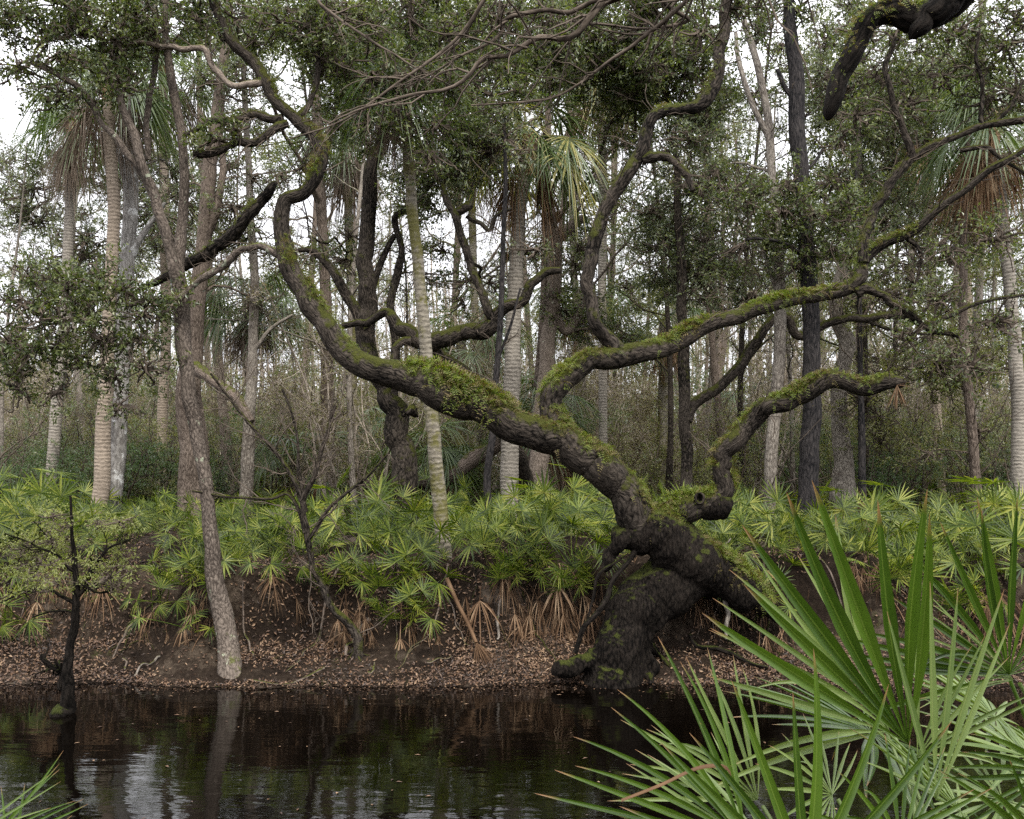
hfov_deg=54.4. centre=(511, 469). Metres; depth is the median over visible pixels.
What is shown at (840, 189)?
forest tree
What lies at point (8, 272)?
forest tree
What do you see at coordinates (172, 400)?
thicket
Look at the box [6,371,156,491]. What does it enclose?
thicket
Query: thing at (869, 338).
forest tree
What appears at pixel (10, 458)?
bush
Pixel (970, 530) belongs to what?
saw palmetto
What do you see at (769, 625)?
exposed root
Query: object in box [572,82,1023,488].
limbed young oak
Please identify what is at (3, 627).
saw palmetto
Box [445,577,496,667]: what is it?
fallen frond
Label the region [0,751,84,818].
saw palmetto
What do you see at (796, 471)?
bush
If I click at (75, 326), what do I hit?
forest tree
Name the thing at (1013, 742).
saw palmetto
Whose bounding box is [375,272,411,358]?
forest tree
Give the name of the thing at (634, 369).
thicket
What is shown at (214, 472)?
bush
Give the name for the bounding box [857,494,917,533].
saw palmetto
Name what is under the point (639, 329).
forest tree
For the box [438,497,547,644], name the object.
saw palmetto
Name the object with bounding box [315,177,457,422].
forest tree
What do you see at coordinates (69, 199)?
sabal palm
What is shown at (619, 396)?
thicket
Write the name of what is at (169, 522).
saw palmetto
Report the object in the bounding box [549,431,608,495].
bush
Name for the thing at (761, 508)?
saw palmetto
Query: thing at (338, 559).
saw palmetto
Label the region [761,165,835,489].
forest tree
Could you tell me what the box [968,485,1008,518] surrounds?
saw palmetto
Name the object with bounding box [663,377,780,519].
thicket
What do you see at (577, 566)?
saw palmetto
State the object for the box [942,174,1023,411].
forest tree
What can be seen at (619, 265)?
forest tree
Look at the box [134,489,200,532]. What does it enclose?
saw palmetto
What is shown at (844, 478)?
knotted tree
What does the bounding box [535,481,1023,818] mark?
saw palmetto
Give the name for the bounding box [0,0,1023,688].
live oak
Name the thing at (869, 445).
bush
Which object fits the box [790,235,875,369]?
forest tree
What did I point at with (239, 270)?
forest tree
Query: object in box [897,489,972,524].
saw palmetto
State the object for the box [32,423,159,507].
bush
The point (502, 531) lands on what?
saw palmetto
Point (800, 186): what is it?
straight black tree
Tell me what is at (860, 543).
saw palmetto
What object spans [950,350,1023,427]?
bush
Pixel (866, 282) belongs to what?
forest tree
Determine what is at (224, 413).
forest tree
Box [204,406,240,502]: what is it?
thicket
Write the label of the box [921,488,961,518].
saw palmetto
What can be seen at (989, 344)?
forest tree
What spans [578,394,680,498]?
thicket
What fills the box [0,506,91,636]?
saw palmetto
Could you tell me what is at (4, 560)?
saw palmetto
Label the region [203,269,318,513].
sabal palm
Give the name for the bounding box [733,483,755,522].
saw palmetto
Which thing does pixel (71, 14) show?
leaning tree
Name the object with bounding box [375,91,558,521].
slender dark tree
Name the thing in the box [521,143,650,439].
forest tree
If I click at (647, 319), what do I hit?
forest tree
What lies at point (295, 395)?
thicket
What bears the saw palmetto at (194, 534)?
on the ground
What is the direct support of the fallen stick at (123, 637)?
on the ground
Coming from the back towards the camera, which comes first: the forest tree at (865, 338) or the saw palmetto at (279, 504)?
the forest tree at (865, 338)
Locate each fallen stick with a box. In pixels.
[112,622,132,657]
[122,658,127,669]
[134,655,159,675]
[242,581,253,656]
[250,667,324,685]
[344,617,370,655]
[368,662,374,673]
[426,656,451,663]
[496,595,501,639]
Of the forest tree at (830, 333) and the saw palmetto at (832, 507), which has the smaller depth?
the saw palmetto at (832, 507)
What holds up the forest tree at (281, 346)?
on the ground
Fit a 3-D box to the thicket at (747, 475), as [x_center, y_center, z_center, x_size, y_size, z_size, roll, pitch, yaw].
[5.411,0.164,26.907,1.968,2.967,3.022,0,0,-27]
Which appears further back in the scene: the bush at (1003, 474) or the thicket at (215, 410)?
the thicket at (215, 410)
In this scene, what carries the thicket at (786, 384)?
on the ground
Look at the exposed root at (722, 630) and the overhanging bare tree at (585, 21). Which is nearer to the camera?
the overhanging bare tree at (585, 21)
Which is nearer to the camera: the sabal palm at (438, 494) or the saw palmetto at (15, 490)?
the sabal palm at (438, 494)
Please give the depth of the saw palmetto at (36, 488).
13.87 m
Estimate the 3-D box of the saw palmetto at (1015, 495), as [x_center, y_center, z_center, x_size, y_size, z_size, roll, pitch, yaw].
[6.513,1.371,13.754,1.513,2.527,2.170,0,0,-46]
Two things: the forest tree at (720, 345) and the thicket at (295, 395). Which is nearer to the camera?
the thicket at (295, 395)
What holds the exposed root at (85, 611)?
on the ground
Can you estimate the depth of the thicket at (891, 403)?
33.48 m
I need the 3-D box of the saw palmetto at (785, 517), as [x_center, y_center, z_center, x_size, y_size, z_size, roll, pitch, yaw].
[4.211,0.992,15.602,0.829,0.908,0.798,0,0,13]
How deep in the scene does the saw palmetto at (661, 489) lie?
17.94 m
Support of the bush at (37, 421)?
on the ground
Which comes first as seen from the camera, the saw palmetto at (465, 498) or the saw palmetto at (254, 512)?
the saw palmetto at (254, 512)
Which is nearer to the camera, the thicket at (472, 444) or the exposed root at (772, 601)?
the exposed root at (772, 601)
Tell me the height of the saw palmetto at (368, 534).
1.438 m
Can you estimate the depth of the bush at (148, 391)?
39.49 m
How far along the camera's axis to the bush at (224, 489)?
27.20 m
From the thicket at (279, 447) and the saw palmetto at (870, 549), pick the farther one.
the thicket at (279, 447)
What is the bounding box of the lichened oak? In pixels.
[435,0,777,502]
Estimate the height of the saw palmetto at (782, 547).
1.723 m
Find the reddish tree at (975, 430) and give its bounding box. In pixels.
[798,134,1023,518]
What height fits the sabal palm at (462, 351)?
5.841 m
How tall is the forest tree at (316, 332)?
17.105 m
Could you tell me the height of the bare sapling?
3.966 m
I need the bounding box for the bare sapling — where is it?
[182,352,398,661]
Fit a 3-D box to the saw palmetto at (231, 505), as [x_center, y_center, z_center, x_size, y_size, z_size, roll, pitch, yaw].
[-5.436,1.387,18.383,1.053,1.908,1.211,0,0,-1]
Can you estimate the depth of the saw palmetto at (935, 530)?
14.59 m
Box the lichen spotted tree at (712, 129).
[609,0,869,532]
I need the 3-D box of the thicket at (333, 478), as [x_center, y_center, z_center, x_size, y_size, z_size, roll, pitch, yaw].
[-4.267,-2.214,24.719,7.276,7.277,6.626,0,0,28]
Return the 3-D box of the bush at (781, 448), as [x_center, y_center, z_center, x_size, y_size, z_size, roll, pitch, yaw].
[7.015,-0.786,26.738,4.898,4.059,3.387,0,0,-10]
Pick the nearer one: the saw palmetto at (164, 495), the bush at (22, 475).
the saw palmetto at (164, 495)
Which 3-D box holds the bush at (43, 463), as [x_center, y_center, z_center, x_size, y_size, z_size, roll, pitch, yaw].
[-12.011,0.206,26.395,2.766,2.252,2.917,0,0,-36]
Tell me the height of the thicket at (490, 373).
6.752 m
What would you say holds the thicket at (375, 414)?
on the ground
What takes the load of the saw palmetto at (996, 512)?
on the ground
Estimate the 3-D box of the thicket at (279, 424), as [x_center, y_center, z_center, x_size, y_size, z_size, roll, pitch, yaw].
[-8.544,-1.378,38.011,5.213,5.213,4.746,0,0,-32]
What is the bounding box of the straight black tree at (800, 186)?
[685,0,896,539]
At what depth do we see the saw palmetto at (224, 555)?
12.47 m
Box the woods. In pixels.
[0,226,1023,484]
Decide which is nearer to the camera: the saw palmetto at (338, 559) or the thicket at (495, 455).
the saw palmetto at (338, 559)
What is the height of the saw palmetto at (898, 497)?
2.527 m
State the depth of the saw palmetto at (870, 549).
12.69 m
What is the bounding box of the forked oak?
[269,0,549,534]
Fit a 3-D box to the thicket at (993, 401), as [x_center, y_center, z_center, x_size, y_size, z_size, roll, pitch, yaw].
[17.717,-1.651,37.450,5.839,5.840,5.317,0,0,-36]
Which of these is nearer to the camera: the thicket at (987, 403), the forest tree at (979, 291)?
the forest tree at (979, 291)
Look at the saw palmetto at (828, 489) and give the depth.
16.54 m
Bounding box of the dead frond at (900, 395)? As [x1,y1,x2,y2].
[886,382,909,409]
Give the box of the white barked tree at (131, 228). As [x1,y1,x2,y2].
[0,45,223,519]
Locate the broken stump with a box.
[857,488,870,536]
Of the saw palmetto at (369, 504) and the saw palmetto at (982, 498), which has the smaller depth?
the saw palmetto at (982, 498)
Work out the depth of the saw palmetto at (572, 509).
12.66 m
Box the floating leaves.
[0,683,1017,818]
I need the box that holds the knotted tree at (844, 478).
[773,0,1023,517]
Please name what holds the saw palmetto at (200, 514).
on the ground
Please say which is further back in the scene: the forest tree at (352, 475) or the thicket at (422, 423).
the thicket at (422, 423)
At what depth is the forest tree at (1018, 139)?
31.78 m
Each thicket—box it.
[0,325,140,442]
[4,353,94,451]
[4,361,96,452]
[4,368,92,495]
[6,319,178,454]
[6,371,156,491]
[39,398,89,466]
[61,352,205,450]
[88,363,204,432]
[127,377,216,436]
[131,334,245,440]
[168,361,262,488]
[176,369,313,487]
[203,232,496,516]
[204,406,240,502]
[212,373,341,491]
[212,415,308,492]
[219,350,342,505]
[227,398,310,486]
[237,362,381,435]
[255,377,378,482]
[262,396,318,493]
[298,393,421,507]
[334,382,420,443]
[338,379,425,484]
[339,401,459,495]
[371,408,499,493]
[378,416,500,503]
[379,345,503,488]
[398,294,594,498]
[403,393,476,498]
[435,279,661,494]
[439,381,531,486]
[474,357,632,468]
[500,361,641,479]
[500,369,657,498]
[520,327,674,418]
[520,361,657,499]
[549,382,615,500]
[561,364,658,501]
[565,370,665,481]
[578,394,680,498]
[607,411,680,469]
[609,366,657,446]
[609,397,654,458]
[615,411,680,501]
[619,373,673,458]
[621,388,732,492]
[639,408,736,488]
[655,302,851,499]
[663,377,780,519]
[673,405,733,474]
[677,439,764,494]
[692,375,763,476]
[727,361,853,474]
[732,336,852,479]
[770,360,913,468]
[789,311,1010,493]
[793,339,957,422]
[822,376,987,480]
[890,386,985,502]
[901,380,1010,433]
[906,373,1010,443]
[923,409,1010,502]
[956,405,1007,511]
[960,373,1010,412]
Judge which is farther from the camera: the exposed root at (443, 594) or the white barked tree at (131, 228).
the white barked tree at (131, 228)
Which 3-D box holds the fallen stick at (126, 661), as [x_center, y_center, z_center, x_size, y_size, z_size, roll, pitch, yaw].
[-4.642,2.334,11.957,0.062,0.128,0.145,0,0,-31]
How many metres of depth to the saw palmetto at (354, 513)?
20.15 m
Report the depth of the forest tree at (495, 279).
49.65 m
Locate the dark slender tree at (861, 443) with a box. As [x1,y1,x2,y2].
[794,170,946,501]
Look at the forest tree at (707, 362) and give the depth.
58.27 m
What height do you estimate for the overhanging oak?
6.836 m
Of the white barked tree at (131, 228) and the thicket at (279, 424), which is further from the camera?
the thicket at (279, 424)
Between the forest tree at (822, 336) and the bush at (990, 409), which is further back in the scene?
the forest tree at (822, 336)
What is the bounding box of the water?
[0,682,1023,818]
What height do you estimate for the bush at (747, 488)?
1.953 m
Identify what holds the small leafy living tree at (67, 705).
in the water
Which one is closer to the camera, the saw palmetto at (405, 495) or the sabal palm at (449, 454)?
the saw palmetto at (405, 495)
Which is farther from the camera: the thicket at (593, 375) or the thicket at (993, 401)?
the thicket at (593, 375)
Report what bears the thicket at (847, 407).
on the ground
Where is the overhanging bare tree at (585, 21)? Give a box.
[263,0,820,186]
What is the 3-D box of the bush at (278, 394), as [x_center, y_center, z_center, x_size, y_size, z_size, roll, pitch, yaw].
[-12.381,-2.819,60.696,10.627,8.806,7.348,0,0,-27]
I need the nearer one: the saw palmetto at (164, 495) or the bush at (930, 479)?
the saw palmetto at (164, 495)
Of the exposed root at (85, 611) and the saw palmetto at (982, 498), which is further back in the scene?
the saw palmetto at (982, 498)
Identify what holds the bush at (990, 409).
on the ground
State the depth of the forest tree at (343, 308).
57.87 m
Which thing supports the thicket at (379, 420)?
on the ground
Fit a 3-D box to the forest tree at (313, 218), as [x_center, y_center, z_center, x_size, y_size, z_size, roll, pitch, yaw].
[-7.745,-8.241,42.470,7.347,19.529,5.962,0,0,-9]
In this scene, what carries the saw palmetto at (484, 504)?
on the ground
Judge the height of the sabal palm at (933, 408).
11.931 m
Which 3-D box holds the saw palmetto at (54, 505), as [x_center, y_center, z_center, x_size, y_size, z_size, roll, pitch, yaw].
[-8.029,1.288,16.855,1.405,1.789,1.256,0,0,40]
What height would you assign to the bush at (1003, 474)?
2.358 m
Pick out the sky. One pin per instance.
(12, 121)
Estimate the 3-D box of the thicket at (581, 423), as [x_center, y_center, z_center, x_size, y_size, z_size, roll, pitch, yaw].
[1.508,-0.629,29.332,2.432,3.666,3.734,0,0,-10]
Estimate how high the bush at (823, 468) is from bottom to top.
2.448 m
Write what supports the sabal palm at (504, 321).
on the ground
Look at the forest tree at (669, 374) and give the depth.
26.19 m
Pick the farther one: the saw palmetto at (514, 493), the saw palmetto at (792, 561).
the saw palmetto at (514, 493)
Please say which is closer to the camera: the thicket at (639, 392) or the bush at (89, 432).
the bush at (89, 432)
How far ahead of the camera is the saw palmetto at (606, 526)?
14.36 m
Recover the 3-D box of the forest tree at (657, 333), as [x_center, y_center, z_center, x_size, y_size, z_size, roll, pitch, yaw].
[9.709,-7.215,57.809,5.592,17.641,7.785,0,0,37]
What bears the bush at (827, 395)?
on the ground
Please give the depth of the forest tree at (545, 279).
22.67 m
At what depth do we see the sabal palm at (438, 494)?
13.22 m
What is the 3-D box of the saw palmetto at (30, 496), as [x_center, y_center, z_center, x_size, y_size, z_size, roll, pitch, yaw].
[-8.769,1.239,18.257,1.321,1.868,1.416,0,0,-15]
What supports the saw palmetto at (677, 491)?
on the ground
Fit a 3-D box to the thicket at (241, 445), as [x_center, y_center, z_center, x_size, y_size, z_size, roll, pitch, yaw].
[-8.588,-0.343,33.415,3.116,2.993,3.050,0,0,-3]
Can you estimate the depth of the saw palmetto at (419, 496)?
20.48 m
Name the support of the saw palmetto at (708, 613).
on the ground
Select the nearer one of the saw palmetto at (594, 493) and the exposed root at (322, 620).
the exposed root at (322, 620)
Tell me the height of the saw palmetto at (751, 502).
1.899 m
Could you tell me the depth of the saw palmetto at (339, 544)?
14.35 m
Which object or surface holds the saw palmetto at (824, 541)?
on the ground
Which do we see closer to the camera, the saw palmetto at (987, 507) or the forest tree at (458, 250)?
the saw palmetto at (987, 507)
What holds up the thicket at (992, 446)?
on the ground
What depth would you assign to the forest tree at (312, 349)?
65.25 m
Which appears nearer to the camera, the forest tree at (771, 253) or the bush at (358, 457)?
the bush at (358, 457)
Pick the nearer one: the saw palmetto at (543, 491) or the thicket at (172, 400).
the saw palmetto at (543, 491)
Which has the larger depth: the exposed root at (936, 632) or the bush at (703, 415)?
the bush at (703, 415)
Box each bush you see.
[0,370,98,497]
[0,415,77,502]
[0,435,77,503]
[3,369,94,483]
[4,362,137,444]
[4,420,65,492]
[11,442,84,501]
[16,415,169,507]
[28,356,214,506]
[30,346,202,443]
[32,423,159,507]
[41,399,168,498]
[57,468,93,505]
[65,389,236,503]
[70,409,175,513]
[73,412,239,506]
[96,314,340,453]
[123,433,221,513]
[127,428,224,511]
[139,357,309,498]
[150,456,231,497]
[175,430,291,504]
[206,370,317,495]
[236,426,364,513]
[256,350,360,412]
[304,426,379,501]
[343,309,473,442]
[357,419,500,498]
[443,422,499,501]
[468,344,660,503]
[475,460,500,496]
[527,295,763,491]
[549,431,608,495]
[624,452,710,501]
[674,383,754,468]
[677,377,856,501]
[734,471,758,509]
[735,446,799,495]
[747,463,787,495]
[778,353,922,467]
[778,392,851,486]
[779,440,826,493]
[787,416,871,492]
[789,392,946,499]
[797,449,833,484]
[800,366,964,478]
[819,405,943,500]
[824,390,993,511]
[850,406,933,500]
[854,427,957,517]
[856,377,1010,513]
[869,399,968,502]
[872,418,1009,501]
[882,379,1010,506]
[932,392,1010,451]
[945,395,1010,465]
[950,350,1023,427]
[954,406,1009,489]
[979,417,1010,489]
[980,445,1009,502]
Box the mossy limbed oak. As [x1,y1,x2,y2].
[342,115,607,501]
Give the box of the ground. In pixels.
[0,482,1023,688]
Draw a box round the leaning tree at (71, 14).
[0,0,304,678]
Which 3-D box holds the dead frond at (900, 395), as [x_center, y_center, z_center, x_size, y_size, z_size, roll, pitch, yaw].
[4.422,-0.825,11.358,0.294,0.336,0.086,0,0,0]
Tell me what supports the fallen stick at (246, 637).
on the ground
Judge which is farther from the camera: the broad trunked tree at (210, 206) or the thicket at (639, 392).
the thicket at (639, 392)
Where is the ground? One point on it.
(805, 587)
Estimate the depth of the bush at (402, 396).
41.93 m
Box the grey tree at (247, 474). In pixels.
[214,62,327,516]
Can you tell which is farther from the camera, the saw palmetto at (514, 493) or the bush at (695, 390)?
the bush at (695, 390)
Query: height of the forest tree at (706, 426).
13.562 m
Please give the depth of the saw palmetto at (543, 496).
18.41 m
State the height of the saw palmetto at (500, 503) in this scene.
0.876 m
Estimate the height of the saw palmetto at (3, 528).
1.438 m
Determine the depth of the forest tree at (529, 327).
36.11 m
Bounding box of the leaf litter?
[0,525,1023,688]
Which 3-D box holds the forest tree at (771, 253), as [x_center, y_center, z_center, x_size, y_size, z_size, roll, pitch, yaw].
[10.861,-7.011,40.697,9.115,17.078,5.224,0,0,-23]
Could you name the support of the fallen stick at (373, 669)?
on the ground
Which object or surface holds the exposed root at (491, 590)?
on the ground
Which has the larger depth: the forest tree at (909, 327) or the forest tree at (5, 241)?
the forest tree at (5, 241)
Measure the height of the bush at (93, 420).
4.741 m
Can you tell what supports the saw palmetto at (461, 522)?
on the ground
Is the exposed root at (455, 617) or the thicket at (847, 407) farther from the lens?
the thicket at (847, 407)
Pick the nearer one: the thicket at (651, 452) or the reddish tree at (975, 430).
the reddish tree at (975, 430)
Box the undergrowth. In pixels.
[0,481,1009,525]
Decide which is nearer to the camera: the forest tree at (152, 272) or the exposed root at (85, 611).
the exposed root at (85, 611)
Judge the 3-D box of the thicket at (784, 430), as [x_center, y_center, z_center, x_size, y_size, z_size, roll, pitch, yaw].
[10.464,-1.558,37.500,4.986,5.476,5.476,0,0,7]
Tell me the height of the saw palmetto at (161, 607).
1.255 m
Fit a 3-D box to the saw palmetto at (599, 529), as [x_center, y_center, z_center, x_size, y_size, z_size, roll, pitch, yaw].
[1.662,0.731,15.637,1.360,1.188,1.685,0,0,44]
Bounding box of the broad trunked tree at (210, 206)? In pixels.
[139,0,331,520]
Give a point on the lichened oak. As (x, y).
(598, 51)
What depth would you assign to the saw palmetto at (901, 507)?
20.45 m
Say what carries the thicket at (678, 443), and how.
on the ground
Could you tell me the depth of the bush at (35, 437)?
23.88 m
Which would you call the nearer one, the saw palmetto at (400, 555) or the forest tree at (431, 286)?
the saw palmetto at (400, 555)
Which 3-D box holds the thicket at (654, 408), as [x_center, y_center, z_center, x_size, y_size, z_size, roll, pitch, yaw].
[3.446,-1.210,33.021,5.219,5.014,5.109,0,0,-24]
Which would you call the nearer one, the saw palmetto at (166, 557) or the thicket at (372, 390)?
the saw palmetto at (166, 557)
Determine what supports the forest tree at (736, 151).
on the ground
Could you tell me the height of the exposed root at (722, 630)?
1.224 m
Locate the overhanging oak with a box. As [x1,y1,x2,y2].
[823,0,981,120]
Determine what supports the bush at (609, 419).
on the ground
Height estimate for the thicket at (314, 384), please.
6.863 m
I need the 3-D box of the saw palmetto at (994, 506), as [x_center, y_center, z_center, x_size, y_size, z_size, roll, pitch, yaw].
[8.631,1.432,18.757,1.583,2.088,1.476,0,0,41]
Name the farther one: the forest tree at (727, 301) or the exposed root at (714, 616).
the forest tree at (727, 301)
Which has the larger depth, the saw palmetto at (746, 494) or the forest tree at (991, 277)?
the forest tree at (991, 277)
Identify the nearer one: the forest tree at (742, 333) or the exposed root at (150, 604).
the exposed root at (150, 604)
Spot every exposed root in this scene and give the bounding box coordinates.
[75,555,98,645]
[108,588,159,652]
[119,581,169,651]
[286,568,338,671]
[392,589,397,659]
[398,563,448,668]
[426,556,457,640]
[444,576,486,648]
[468,556,476,632]
[483,552,510,650]
[519,581,566,660]
[696,600,718,638]
[719,603,741,661]
[755,556,782,643]
[760,557,780,658]
[782,554,799,665]
[819,558,888,665]
[894,575,962,646]
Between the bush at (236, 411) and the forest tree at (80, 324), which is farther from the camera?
the forest tree at (80, 324)
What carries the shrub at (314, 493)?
on the ground
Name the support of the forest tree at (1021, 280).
on the ground
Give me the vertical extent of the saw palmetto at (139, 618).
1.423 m
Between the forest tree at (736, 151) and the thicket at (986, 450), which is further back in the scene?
the forest tree at (736, 151)
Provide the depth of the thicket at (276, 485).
30.94 m
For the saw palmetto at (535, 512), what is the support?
on the ground
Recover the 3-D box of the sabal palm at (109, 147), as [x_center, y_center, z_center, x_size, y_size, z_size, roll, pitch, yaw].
[-7.382,-3.574,18.544,3.344,10.226,3.482,0,0,0]
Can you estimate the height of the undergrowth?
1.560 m
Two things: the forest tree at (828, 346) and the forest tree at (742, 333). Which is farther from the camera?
the forest tree at (828, 346)
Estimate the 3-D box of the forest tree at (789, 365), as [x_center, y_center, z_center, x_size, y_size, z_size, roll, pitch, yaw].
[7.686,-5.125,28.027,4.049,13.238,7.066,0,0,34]
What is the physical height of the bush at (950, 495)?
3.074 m
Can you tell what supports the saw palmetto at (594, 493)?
on the ground
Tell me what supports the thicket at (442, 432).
on the ground
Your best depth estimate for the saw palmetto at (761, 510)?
20.38 m
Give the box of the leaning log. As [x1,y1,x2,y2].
[362,436,500,491]
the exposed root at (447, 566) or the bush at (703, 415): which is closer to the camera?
the exposed root at (447, 566)
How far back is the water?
8.85 m
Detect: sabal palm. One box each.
[5,98,122,489]
[8,2,204,530]
[104,12,234,503]
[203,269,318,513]
[267,95,396,507]
[322,33,486,559]
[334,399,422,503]
[359,418,497,516]
[408,304,529,509]
[431,97,512,503]
[436,277,536,503]
[444,93,613,519]
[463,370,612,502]
[518,39,670,512]
[524,267,649,489]
[613,292,720,497]
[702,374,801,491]
[866,45,1001,499]
[896,77,1023,528]
[899,135,1023,417]
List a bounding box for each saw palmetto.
[0,464,96,548]
[0,468,81,546]
[0,473,38,526]
[0,481,14,497]
[0,485,68,505]
[0,488,61,545]
[0,493,78,534]
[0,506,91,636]
[0,544,27,623]
[0,579,53,647]
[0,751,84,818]
[4,486,53,512]
[11,468,101,533]
[49,478,92,508]
[67,504,156,634]
[68,513,121,537]
[81,495,165,535]
[83,490,174,543]
[109,484,190,531]
[120,565,190,647]
[125,591,215,650]
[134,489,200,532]
[135,520,249,646]
[146,543,197,573]
[151,503,229,550]
[177,496,258,538]
[177,518,287,567]
[177,532,228,558]
[178,499,280,548]
[178,505,195,524]
[182,521,252,630]
[194,493,247,527]
[216,505,272,553]
[217,494,247,524]
[219,488,332,556]
[221,507,301,557]
[239,525,319,626]
[240,501,299,539]
[263,497,328,525]
[270,484,359,535]
[273,508,354,544]
[275,502,351,557]
[299,526,393,650]
[306,472,434,554]
[316,464,432,532]
[322,499,372,528]
[340,505,469,650]
[346,518,398,544]
[350,480,419,532]
[360,485,432,520]
[360,556,469,655]
[361,490,463,551]
[389,518,422,541]
[389,521,433,547]
[398,528,450,609]
[418,467,477,529]
[419,506,466,531]
[433,510,468,542]
[434,489,527,549]
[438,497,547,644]
[448,500,483,523]
[453,507,520,552]
[462,493,517,537]
[466,491,500,520]
[467,522,550,645]
[468,493,505,522]
[475,483,561,545]
[482,476,545,529]
[483,501,598,642]
[498,463,609,540]
[509,495,561,524]
[518,489,599,528]
[519,485,560,506]
[520,492,626,643]
[525,522,617,645]
[534,477,611,522]
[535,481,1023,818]
[536,481,596,504]
[549,501,590,532]
[573,484,616,537]
[581,490,648,537]
[595,477,669,525]
[604,536,636,562]
[642,474,709,531]
[670,484,736,624]
[682,597,736,638]
[693,504,764,640]
[695,499,751,546]
[700,486,756,532]
[701,517,760,546]
[702,482,774,542]
[707,475,797,549]
[723,500,803,625]
[731,542,809,656]
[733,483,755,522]
[749,497,786,525]
[751,499,778,522]
[765,508,819,548]
[772,486,874,547]
[774,505,801,537]
[777,494,858,547]
[792,478,935,564]
[792,503,894,551]
[807,505,863,552]
[826,497,834,516]
[830,480,919,539]
[836,498,1023,818]
[837,510,880,601]
[838,489,910,518]
[845,507,949,637]
[853,515,970,638]
[855,522,901,555]
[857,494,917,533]
[869,497,945,568]
[875,508,941,543]
[895,475,1018,555]
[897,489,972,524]
[897,508,960,553]
[910,477,1023,562]
[914,509,991,566]
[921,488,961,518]
[925,541,1007,643]
[926,503,1023,649]
[942,490,998,528]
[952,480,1023,544]
[955,529,1020,628]
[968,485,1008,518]
[984,486,1012,536]
[1008,526,1023,559]
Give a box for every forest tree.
[0,39,122,462]
[0,88,42,259]
[0,116,42,277]
[0,128,99,500]
[0,159,95,407]
[0,175,15,264]
[18,202,98,419]
[34,193,174,388]
[100,268,153,388]
[106,0,304,501]
[130,215,210,414]
[135,168,249,354]
[139,104,247,428]
[172,0,487,518]
[185,0,386,363]
[189,92,303,496]
[190,0,373,510]
[210,247,268,404]
[226,238,317,413]
[242,68,409,440]
[268,237,385,403]
[276,266,340,424]
[298,233,424,414]
[301,156,404,400]
[306,182,410,405]
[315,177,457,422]
[341,142,443,396]
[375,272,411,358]
[380,261,450,357]
[393,77,565,444]
[433,178,612,396]
[436,111,575,375]
[468,168,556,354]
[469,0,678,460]
[485,3,637,495]
[490,41,675,276]
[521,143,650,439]
[524,0,729,495]
[532,108,676,495]
[551,122,702,315]
[606,56,780,439]
[606,269,657,408]
[608,202,700,413]
[615,117,728,445]
[630,104,791,476]
[634,98,793,441]
[640,203,700,336]
[654,205,757,433]
[675,309,754,406]
[680,0,877,495]
[681,100,771,407]
[687,102,817,438]
[694,212,793,488]
[711,82,835,483]
[724,252,802,402]
[734,60,834,498]
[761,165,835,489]
[762,0,1023,496]
[762,33,941,418]
[763,99,868,419]
[769,92,913,459]
[771,0,920,485]
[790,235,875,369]
[798,264,881,367]
[823,138,895,366]
[827,258,925,405]
[828,5,977,408]
[831,286,904,374]
[865,2,1023,466]
[871,0,1023,501]
[893,47,1023,403]
[938,154,1023,401]
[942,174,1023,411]
[953,281,1007,412]
[982,161,1023,319]
[987,208,1023,291]
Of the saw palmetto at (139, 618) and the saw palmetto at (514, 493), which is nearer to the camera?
the saw palmetto at (139, 618)
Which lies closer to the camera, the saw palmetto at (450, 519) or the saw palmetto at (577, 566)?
the saw palmetto at (577, 566)
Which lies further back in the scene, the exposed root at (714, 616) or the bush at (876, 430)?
the bush at (876, 430)
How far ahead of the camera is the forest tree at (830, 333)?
48.66 m
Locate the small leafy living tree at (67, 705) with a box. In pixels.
[0,495,144,716]
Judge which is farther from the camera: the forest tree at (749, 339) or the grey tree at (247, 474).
the forest tree at (749, 339)
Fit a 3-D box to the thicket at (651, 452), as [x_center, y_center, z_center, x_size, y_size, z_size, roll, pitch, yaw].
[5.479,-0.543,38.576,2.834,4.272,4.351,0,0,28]
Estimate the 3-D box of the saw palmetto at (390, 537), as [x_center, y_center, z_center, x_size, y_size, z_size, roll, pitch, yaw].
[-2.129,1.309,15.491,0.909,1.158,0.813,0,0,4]
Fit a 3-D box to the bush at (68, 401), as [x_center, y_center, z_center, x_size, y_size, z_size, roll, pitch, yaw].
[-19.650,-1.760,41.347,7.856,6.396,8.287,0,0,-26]
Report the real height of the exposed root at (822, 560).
1.269 m
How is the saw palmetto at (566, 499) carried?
on the ground
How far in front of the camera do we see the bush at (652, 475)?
33.03 m
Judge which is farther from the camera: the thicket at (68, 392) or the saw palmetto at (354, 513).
the thicket at (68, 392)
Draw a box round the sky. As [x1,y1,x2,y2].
[0,0,1023,418]
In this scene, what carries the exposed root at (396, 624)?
on the ground
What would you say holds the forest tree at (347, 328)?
on the ground
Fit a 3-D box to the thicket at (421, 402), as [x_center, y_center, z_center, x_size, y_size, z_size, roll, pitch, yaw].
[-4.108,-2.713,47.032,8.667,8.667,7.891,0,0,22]
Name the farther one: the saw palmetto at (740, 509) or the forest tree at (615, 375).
the forest tree at (615, 375)
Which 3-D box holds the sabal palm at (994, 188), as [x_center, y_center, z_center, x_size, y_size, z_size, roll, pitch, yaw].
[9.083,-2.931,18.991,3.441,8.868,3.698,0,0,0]
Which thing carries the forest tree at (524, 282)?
on the ground
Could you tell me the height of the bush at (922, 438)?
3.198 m
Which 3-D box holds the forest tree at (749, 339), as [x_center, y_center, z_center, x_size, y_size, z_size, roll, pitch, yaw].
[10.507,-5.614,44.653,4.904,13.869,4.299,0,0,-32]
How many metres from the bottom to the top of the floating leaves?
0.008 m
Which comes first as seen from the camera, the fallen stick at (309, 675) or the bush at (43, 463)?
the fallen stick at (309, 675)
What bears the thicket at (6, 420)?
on the ground

